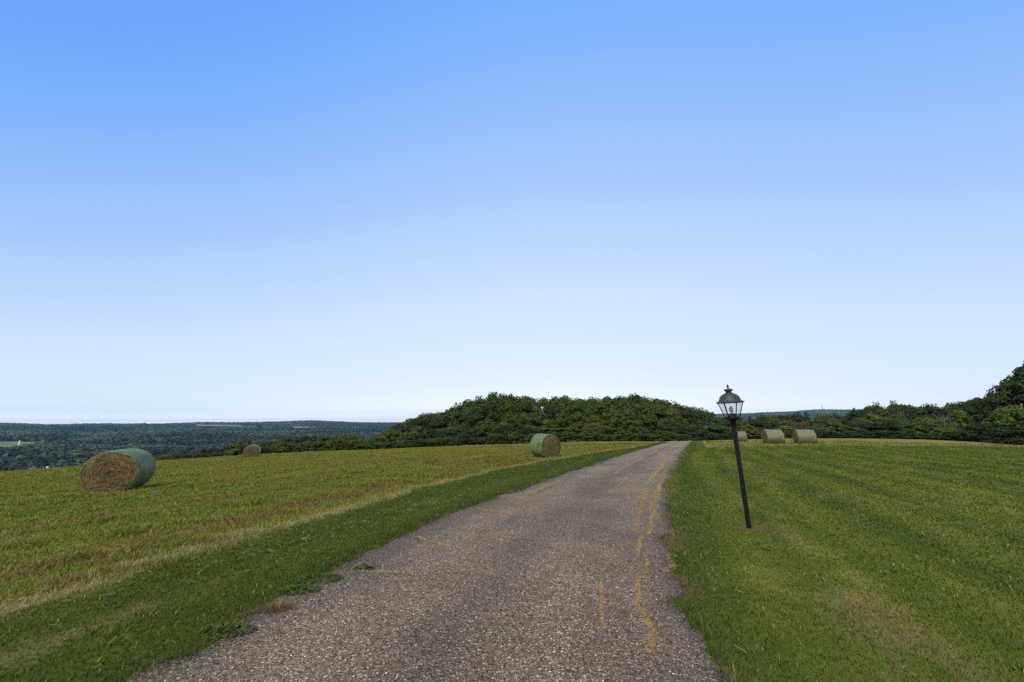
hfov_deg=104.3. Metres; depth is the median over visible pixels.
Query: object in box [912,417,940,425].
broadleaf tree
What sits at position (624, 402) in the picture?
broadleaf tree
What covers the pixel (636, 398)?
broadleaf tree
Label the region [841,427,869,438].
broadleaf tree
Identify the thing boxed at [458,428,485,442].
broadleaf tree
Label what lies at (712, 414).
broadleaf tree
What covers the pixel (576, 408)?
broadleaf tree
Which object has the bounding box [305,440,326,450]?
shrub
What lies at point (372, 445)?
shrub
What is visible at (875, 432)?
shrub
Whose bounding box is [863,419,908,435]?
broadleaf tree
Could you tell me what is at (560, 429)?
broadleaf tree
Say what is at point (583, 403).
broadleaf tree
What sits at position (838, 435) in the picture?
shrub
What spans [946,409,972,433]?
broadleaf tree
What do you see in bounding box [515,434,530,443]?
shrub
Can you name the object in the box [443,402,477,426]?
broadleaf tree
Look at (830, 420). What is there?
broadleaf tree
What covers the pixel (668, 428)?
broadleaf tree
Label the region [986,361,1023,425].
broadleaf tree
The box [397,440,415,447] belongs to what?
shrub
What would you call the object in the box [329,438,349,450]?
shrub
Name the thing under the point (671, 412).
broadleaf tree
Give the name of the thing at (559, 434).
shrub
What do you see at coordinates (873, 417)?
broadleaf tree
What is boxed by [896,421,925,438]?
broadleaf tree
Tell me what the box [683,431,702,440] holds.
shrub
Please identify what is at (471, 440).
shrub
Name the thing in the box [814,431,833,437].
shrub
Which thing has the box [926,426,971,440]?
shrub
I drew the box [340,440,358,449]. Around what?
shrub
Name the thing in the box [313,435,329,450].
broadleaf tree
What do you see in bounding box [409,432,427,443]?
broadleaf tree
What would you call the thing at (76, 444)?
valley wood
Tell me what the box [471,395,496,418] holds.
broadleaf tree
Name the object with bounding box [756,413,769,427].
broadleaf tree
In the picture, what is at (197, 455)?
shrub
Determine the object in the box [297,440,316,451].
shrub
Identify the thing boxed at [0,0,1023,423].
sky
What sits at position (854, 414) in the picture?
conifer tree
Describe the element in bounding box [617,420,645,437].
broadleaf tree
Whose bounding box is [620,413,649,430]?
broadleaf tree
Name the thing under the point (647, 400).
broadleaf tree
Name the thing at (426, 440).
shrub
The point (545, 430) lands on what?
broadleaf tree
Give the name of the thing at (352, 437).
broadleaf tree
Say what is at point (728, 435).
shrub
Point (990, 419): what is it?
broadleaf tree
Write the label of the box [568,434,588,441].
shrub
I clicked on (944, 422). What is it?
dead tree
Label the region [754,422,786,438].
broadleaf tree
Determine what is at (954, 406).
broadleaf tree
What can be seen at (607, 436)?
shrub
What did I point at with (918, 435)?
shrub
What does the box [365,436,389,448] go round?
broadleaf tree
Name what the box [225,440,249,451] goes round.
broadleaf tree
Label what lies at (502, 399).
broadleaf tree
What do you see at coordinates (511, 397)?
broadleaf tree
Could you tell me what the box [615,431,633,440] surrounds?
shrub
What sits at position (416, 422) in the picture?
broadleaf tree
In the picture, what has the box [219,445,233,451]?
broadleaf tree
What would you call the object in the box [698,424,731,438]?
broadleaf tree
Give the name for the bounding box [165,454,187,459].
shrub
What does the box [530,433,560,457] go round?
hay bale
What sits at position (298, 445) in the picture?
shrub
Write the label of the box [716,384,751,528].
lamp post
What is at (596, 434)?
shrub
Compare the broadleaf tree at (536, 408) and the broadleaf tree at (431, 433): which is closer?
the broadleaf tree at (431, 433)
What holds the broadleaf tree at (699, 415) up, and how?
on the ground at (752, 599)
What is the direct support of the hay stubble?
on the ground at (752, 599)
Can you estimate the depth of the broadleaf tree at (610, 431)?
74.81 m
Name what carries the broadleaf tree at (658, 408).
on the ground at (752, 599)
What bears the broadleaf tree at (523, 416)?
on the ground at (752, 599)
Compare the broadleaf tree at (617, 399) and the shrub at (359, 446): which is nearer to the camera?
the shrub at (359, 446)
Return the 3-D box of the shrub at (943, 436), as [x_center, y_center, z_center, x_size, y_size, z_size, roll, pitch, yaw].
[65.423,14.304,59.249,4.318,1.347,4.669,7,-13,-33]
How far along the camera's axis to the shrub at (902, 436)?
62.63 m
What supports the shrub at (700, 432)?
on the ground at (752, 599)
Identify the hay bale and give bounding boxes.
[77,447,156,492]
[243,444,260,456]
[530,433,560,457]
[732,431,747,441]
[761,429,784,443]
[792,429,816,443]
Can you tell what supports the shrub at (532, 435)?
on the ground at (752, 599)
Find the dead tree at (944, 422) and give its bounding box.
[929,413,954,432]
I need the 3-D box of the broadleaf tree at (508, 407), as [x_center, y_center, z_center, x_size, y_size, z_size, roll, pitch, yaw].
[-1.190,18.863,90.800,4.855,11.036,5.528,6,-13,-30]
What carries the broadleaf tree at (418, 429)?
on the ground at (752, 599)
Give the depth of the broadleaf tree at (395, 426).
94.77 m
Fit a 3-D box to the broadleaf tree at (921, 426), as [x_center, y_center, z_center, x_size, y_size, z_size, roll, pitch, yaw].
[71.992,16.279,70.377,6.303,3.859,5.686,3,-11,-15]
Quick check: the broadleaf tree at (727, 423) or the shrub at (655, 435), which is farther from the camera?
the broadleaf tree at (727, 423)
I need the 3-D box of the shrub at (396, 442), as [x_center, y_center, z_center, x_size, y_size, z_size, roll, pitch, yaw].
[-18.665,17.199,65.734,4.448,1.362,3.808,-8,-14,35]
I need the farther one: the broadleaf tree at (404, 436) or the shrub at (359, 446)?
the broadleaf tree at (404, 436)
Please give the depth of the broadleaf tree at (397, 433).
82.24 m
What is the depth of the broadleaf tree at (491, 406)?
91.00 m
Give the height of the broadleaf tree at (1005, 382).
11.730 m
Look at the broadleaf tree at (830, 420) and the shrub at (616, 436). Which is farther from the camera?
the broadleaf tree at (830, 420)
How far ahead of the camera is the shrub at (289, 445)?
58.80 m
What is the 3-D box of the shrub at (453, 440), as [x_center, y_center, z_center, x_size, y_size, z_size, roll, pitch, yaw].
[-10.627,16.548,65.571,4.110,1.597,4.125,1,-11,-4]
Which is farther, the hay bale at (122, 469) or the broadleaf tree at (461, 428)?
the broadleaf tree at (461, 428)
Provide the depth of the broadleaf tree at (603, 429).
73.57 m
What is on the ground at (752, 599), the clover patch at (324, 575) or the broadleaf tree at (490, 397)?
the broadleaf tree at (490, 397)
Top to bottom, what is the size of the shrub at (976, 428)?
2.701 m
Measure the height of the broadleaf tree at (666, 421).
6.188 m
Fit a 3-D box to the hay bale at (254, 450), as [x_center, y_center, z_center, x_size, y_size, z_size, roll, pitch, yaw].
[-26.489,11.218,40.604,1.525,1.287,1.365,6,-12,-26]
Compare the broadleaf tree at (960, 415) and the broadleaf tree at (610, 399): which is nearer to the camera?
the broadleaf tree at (960, 415)
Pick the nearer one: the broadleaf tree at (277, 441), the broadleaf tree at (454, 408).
the broadleaf tree at (277, 441)
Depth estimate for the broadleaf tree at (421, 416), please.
95.83 m
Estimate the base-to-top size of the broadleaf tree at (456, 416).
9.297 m
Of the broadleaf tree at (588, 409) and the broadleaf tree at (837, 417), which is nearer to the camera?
the broadleaf tree at (588, 409)
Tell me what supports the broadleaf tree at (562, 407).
on the ground at (752, 599)
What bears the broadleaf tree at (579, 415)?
on the ground at (752, 599)
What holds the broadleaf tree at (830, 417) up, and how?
on the ground at (752, 599)
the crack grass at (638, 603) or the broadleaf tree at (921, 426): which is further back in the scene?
the broadleaf tree at (921, 426)
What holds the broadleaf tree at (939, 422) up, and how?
on the ground at (752, 599)
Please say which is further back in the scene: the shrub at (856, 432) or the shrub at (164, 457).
the shrub at (856, 432)
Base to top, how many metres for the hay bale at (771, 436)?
1.323 m
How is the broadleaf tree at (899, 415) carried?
on the ground at (752, 599)
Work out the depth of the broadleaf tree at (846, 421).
78.31 m
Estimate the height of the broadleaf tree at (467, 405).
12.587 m
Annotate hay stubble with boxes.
[0,439,1023,620]
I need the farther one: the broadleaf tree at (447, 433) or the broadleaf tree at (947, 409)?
the broadleaf tree at (947, 409)
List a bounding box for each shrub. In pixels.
[154,455,175,460]
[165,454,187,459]
[176,454,196,458]
[184,453,206,458]
[197,453,212,457]
[204,452,223,456]
[221,452,237,455]
[226,448,243,455]
[232,444,249,454]
[260,446,279,453]
[266,444,287,452]
[278,442,298,452]
[290,442,306,451]
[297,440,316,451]
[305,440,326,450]
[319,441,337,450]
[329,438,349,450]
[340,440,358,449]
[351,444,366,449]
[365,442,389,449]
[375,442,397,448]
[385,441,404,448]
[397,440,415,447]
[404,440,427,447]
[418,439,435,446]
[427,437,448,445]
[436,436,459,445]
[454,434,477,444]
[464,437,485,444]
[475,437,492,444]
[484,433,504,443]
[493,434,511,443]
[505,432,522,442]
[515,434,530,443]
[527,433,537,438]
[553,432,567,441]
[557,432,578,441]
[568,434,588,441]
[577,431,598,441]
[587,431,606,441]
[597,435,615,441]
[606,434,625,440]
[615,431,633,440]
[625,433,644,440]
[633,433,659,440]
[640,433,663,440]
[650,430,672,440]
[663,432,683,440]
[668,434,694,440]
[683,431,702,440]
[691,429,706,440]
[705,433,725,439]
[719,433,732,439]
[751,432,761,438]
[776,425,796,438]
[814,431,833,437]
[821,431,845,437]
[832,431,859,437]
[845,429,878,438]
[863,430,893,438]
[876,431,910,438]
[893,433,921,438]
[909,433,933,439]
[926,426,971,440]
[930,432,967,440]
[949,434,984,440]
[955,424,1005,441]
[980,426,1023,444]
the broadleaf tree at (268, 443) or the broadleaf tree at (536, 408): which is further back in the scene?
the broadleaf tree at (536, 408)
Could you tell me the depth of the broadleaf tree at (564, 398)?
99.73 m
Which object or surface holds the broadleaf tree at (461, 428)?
on the ground at (752, 599)
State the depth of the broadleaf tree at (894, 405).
116.19 m
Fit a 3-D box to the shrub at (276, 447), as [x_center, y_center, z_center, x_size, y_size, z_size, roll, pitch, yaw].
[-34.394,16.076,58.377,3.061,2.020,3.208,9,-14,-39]
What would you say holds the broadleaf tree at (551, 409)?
on the ground at (752, 599)
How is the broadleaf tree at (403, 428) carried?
on the ground at (752, 599)
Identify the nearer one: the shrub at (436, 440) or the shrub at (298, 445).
the shrub at (298, 445)
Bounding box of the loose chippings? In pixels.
[162,490,708,681]
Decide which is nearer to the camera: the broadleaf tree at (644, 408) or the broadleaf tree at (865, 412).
the broadleaf tree at (644, 408)
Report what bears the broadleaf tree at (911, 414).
on the ground at (752, 599)
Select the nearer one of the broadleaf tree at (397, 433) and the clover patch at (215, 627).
the clover patch at (215, 627)
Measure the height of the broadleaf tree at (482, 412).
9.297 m
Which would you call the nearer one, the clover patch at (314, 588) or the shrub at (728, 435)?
the clover patch at (314, 588)
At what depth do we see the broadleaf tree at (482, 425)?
76.28 m
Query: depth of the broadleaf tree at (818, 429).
70.29 m
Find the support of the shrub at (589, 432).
on the ground at (752, 599)
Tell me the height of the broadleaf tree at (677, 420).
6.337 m
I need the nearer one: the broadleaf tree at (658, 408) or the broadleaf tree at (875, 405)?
the broadleaf tree at (658, 408)
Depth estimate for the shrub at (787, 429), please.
63.94 m
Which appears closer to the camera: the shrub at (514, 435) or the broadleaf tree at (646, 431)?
the shrub at (514, 435)
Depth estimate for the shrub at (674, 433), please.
68.51 m
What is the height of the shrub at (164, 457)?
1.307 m
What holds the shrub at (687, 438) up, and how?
on the ground at (752, 599)
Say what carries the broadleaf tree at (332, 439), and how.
on the ground at (752, 599)
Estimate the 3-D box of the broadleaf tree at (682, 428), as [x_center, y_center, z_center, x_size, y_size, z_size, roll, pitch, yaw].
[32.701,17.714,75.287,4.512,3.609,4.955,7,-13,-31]
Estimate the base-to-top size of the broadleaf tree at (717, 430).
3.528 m
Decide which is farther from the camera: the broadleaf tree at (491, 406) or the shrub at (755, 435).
the broadleaf tree at (491, 406)
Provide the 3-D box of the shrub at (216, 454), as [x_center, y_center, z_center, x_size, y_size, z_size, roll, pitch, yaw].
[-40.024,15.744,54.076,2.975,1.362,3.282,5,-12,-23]
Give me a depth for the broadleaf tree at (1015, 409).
52.08 m
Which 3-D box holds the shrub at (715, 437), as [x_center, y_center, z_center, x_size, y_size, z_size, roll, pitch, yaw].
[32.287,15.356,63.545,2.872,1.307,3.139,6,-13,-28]
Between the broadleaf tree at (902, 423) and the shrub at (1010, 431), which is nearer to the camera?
the shrub at (1010, 431)
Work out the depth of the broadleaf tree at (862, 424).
71.54 m
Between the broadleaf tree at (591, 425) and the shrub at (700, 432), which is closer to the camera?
the shrub at (700, 432)
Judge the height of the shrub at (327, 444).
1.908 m
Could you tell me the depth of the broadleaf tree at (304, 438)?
64.83 m
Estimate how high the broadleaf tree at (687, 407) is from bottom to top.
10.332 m
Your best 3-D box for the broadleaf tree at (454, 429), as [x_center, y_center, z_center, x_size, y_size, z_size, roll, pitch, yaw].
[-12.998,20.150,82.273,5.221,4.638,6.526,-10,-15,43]
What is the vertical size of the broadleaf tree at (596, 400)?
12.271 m
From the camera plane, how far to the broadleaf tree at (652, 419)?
79.83 m
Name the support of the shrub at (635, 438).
on the ground at (752, 599)
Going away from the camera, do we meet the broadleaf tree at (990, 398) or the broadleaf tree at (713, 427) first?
the broadleaf tree at (990, 398)
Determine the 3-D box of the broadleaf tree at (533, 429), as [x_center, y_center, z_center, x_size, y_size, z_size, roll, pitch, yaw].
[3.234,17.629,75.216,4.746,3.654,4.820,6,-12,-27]
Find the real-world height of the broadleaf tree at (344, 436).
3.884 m
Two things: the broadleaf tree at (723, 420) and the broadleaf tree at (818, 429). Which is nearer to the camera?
the broadleaf tree at (818, 429)
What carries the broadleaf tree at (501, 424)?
on the ground at (752, 599)
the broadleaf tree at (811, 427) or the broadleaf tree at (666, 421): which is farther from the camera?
the broadleaf tree at (666, 421)
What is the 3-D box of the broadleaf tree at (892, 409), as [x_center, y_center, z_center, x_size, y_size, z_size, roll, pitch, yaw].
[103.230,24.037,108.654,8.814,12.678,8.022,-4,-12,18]
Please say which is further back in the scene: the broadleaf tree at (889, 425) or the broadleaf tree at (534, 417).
the broadleaf tree at (534, 417)
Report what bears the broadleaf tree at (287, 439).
on the ground at (752, 599)
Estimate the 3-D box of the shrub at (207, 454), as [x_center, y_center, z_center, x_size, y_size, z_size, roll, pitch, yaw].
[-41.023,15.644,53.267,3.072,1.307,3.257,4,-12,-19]
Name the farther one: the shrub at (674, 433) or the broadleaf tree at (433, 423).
the broadleaf tree at (433, 423)
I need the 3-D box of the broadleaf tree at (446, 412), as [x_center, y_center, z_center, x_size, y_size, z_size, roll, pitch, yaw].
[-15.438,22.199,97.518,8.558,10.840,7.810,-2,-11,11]
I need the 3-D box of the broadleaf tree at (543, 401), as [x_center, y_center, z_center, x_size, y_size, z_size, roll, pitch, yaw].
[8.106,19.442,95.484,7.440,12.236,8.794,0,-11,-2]
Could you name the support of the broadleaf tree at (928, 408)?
on the ground at (752, 599)
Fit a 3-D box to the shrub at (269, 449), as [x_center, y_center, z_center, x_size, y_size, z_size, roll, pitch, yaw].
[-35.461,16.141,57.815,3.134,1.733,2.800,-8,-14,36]
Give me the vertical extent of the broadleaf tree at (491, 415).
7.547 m
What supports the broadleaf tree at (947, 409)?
on the ground at (752, 599)
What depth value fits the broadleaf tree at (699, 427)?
74.87 m
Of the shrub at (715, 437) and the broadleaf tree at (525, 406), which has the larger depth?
the broadleaf tree at (525, 406)
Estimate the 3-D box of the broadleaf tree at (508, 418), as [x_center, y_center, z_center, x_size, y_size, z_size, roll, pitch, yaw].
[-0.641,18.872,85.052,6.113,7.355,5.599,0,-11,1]
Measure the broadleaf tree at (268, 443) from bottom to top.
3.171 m
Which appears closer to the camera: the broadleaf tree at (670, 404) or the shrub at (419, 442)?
the shrub at (419, 442)
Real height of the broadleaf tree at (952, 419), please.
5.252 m
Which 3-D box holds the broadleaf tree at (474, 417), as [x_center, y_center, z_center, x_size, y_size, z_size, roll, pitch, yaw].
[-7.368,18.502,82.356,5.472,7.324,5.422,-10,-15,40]
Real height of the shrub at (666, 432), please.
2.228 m
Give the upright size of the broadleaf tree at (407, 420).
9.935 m
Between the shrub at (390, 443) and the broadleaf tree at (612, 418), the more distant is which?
the broadleaf tree at (612, 418)
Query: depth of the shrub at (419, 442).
64.02 m
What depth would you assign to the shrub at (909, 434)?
63.89 m
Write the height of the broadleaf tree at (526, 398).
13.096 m
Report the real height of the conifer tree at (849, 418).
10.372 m
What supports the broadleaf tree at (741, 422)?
on the ground at (752, 599)
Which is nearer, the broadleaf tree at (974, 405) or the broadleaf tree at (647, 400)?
the broadleaf tree at (974, 405)
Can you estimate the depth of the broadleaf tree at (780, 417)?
144.72 m
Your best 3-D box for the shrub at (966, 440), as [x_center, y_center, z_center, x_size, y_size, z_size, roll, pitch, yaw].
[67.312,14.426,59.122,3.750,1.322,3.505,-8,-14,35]
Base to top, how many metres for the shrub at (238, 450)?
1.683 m
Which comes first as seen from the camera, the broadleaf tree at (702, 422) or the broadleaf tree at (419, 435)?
the broadleaf tree at (419, 435)
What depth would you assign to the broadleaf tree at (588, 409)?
87.42 m
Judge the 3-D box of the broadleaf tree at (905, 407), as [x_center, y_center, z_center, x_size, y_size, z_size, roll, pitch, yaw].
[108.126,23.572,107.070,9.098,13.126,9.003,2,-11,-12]
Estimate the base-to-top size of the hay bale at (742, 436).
1.331 m
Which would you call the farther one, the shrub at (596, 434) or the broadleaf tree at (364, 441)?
the broadleaf tree at (364, 441)
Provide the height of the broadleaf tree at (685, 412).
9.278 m
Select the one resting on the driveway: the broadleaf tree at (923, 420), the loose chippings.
the loose chippings
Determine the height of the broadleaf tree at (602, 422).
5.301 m
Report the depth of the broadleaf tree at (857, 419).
76.01 m
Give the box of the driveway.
[127,441,729,681]
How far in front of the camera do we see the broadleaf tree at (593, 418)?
82.85 m
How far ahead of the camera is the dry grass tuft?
3.18 m
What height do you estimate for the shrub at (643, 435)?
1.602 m
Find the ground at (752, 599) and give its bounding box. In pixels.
[0,415,1023,681]
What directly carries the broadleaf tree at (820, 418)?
on the ground at (752, 599)
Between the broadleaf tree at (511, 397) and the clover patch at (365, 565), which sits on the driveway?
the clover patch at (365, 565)
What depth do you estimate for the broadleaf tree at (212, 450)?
59.27 m
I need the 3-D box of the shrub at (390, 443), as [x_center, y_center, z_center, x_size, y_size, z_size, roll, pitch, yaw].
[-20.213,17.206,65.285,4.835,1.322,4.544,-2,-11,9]
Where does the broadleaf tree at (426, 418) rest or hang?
on the ground at (752, 599)
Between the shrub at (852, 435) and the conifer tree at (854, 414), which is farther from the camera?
the conifer tree at (854, 414)
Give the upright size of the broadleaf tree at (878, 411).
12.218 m
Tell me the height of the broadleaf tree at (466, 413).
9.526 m
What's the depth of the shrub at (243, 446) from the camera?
55.77 m
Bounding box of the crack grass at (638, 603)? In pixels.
[358,450,676,653]
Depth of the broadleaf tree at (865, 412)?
108.16 m
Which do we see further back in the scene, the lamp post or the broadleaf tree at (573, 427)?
the broadleaf tree at (573, 427)
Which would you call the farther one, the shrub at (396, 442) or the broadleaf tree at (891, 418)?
the broadleaf tree at (891, 418)
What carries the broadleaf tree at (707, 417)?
on the ground at (752, 599)
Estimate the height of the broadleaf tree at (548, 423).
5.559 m
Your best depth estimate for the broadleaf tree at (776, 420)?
89.78 m
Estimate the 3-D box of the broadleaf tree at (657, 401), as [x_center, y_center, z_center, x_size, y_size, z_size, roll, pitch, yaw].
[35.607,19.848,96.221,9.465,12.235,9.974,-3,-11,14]
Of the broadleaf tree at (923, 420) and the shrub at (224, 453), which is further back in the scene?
the broadleaf tree at (923, 420)
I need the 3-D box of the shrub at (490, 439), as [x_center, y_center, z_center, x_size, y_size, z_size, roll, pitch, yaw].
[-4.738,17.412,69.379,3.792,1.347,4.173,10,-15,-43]
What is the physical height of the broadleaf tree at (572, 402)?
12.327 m
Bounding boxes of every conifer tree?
[848,412,854,420]
[851,408,859,417]
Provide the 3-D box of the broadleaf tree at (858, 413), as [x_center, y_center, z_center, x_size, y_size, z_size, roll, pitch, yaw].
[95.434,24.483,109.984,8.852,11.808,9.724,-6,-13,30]
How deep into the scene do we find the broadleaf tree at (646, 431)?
76.74 m
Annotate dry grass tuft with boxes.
[260,598,298,613]
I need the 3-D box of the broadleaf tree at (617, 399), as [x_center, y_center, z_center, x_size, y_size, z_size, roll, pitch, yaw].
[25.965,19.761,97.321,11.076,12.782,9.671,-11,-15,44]
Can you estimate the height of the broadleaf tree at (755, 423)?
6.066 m
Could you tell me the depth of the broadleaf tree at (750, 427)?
63.91 m
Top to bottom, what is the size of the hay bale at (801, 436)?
1.335 m
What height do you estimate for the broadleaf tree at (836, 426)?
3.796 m
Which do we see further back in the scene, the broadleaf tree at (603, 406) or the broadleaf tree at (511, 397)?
the broadleaf tree at (511, 397)
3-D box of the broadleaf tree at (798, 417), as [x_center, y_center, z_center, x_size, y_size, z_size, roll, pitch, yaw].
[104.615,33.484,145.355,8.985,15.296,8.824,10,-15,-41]
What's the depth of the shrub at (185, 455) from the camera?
51.87 m
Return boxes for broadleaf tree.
[197,447,220,452]
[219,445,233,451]
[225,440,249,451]
[261,441,272,448]
[272,439,285,446]
[278,437,295,448]
[297,435,311,451]
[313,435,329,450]
[325,436,339,450]
[336,433,349,447]
[349,434,361,448]
[360,438,374,449]
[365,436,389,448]
[380,427,401,441]
[381,432,396,446]
[390,423,404,429]
[395,425,408,438]
[396,432,415,446]
[398,418,414,425]
[405,418,427,439]
[409,426,430,446]
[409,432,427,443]
[416,412,436,419]
[418,429,443,446]
[419,415,436,438]
[424,418,448,436]
[434,430,462,439]
[435,412,449,427]
[438,409,455,422]
[440,427,461,436]
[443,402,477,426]
[447,409,463,432]
[455,399,479,425]
[455,425,466,433]
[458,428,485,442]
[459,409,471,444]
[462,413,483,436]
[463,406,488,444]
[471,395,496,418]
[475,419,498,438]
[483,391,498,408]
[484,412,504,443]
[484,421,513,440]
[485,401,506,443]
[492,393,512,420]
[498,394,521,443]
[498,400,515,443]
[499,412,521,443]
[499,422,530,440]
[508,412,532,431]
[511,395,536,441]
[517,399,536,442]
[519,425,542,442]
[520,396,546,417]
[524,411,547,433]
[525,404,546,427]
[530,428,557,435]
[533,397,555,418]
[534,402,561,431]
[538,417,556,433]
[543,396,566,417]
[549,395,570,441]
[549,428,567,436]
[552,403,572,428]
[553,411,571,441]
[565,397,581,441]
[565,405,585,441]
[565,422,589,436]
[568,411,588,434]
[571,399,595,420]
[578,422,606,438]
[583,403,602,421]
[588,397,607,412]
[588,415,604,432]
[591,425,616,441]
[594,397,615,441]
[600,395,623,420]
[600,396,616,440]
[601,419,617,440]
[604,410,630,433]
[605,427,627,439]
[611,397,639,412]
[613,408,624,440]
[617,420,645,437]
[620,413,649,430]
[621,407,637,431]
[629,392,641,416]
[634,428,653,440]
[635,414,663,433]
[637,402,654,430]
[639,396,661,425]
[646,403,669,425]
[648,425,679,434]
[650,417,677,440]
[652,398,672,419]
[660,399,678,417]
[663,407,687,424]
[667,414,690,429]
[672,405,695,426]
[675,425,696,439]
[679,405,697,418]
[685,407,718,423]
[689,410,710,440]
[691,425,718,439]
[696,419,715,435]
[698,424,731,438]
[704,409,719,424]
[707,425,725,435]
[714,417,727,423]
[719,421,738,429]
[736,419,756,427]
[738,424,760,437]
[743,419,766,429]
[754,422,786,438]
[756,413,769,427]
[768,418,786,425]
[774,415,787,421]
[787,421,806,427]
[788,412,808,422]
[792,421,812,429]
[804,426,830,435]
[811,413,826,425]
[812,428,834,434]
[813,414,838,423]
[818,422,848,431]
[821,418,836,429]
[832,412,843,421]
[840,417,850,424]
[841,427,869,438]
[845,409,863,418]
[845,417,871,424]
[845,421,885,433]
[853,409,871,418]
[861,402,883,410]
[863,411,888,430]
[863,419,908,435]
[875,408,890,416]
[877,406,897,416]
[883,415,909,427]
[888,400,904,408]
[892,411,910,420]
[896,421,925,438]
[897,404,926,416]
[902,409,916,421]
[902,422,937,438]
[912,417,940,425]
[914,406,928,416]
[921,403,939,417]
[929,418,968,440]
[930,405,953,417]
[941,418,977,441]
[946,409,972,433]
[949,402,966,417]
[959,397,994,433]
[979,391,1017,426]
[979,413,1019,443]
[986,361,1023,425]
[990,405,1023,438]
[994,374,1023,423]
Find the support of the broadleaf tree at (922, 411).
on the ground at (752, 599)
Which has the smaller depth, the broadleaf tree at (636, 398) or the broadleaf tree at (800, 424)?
the broadleaf tree at (800, 424)
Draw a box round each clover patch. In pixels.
[195,622,257,639]
[277,583,321,594]
[291,572,343,583]
[352,563,374,570]
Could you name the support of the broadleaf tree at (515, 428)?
on the ground at (752, 599)
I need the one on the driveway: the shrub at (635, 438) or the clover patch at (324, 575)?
the clover patch at (324, 575)
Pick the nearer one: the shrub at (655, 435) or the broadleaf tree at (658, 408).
the shrub at (655, 435)
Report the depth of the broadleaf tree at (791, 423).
87.65 m
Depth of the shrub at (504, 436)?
67.77 m
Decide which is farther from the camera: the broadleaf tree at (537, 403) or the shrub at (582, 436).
the broadleaf tree at (537, 403)
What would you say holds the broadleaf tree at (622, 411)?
on the ground at (752, 599)
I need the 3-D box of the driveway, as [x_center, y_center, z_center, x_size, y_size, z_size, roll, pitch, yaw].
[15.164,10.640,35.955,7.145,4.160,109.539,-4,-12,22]
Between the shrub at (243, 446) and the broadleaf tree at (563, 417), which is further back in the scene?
the broadleaf tree at (563, 417)
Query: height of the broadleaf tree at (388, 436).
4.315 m
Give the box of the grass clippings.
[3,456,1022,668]
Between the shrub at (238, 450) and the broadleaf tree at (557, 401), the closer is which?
the shrub at (238, 450)
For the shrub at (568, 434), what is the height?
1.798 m
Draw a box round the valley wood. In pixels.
[0,409,862,470]
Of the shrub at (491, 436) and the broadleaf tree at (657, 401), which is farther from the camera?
the broadleaf tree at (657, 401)
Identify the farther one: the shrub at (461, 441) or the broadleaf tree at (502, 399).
the broadleaf tree at (502, 399)
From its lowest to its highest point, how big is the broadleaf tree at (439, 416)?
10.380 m

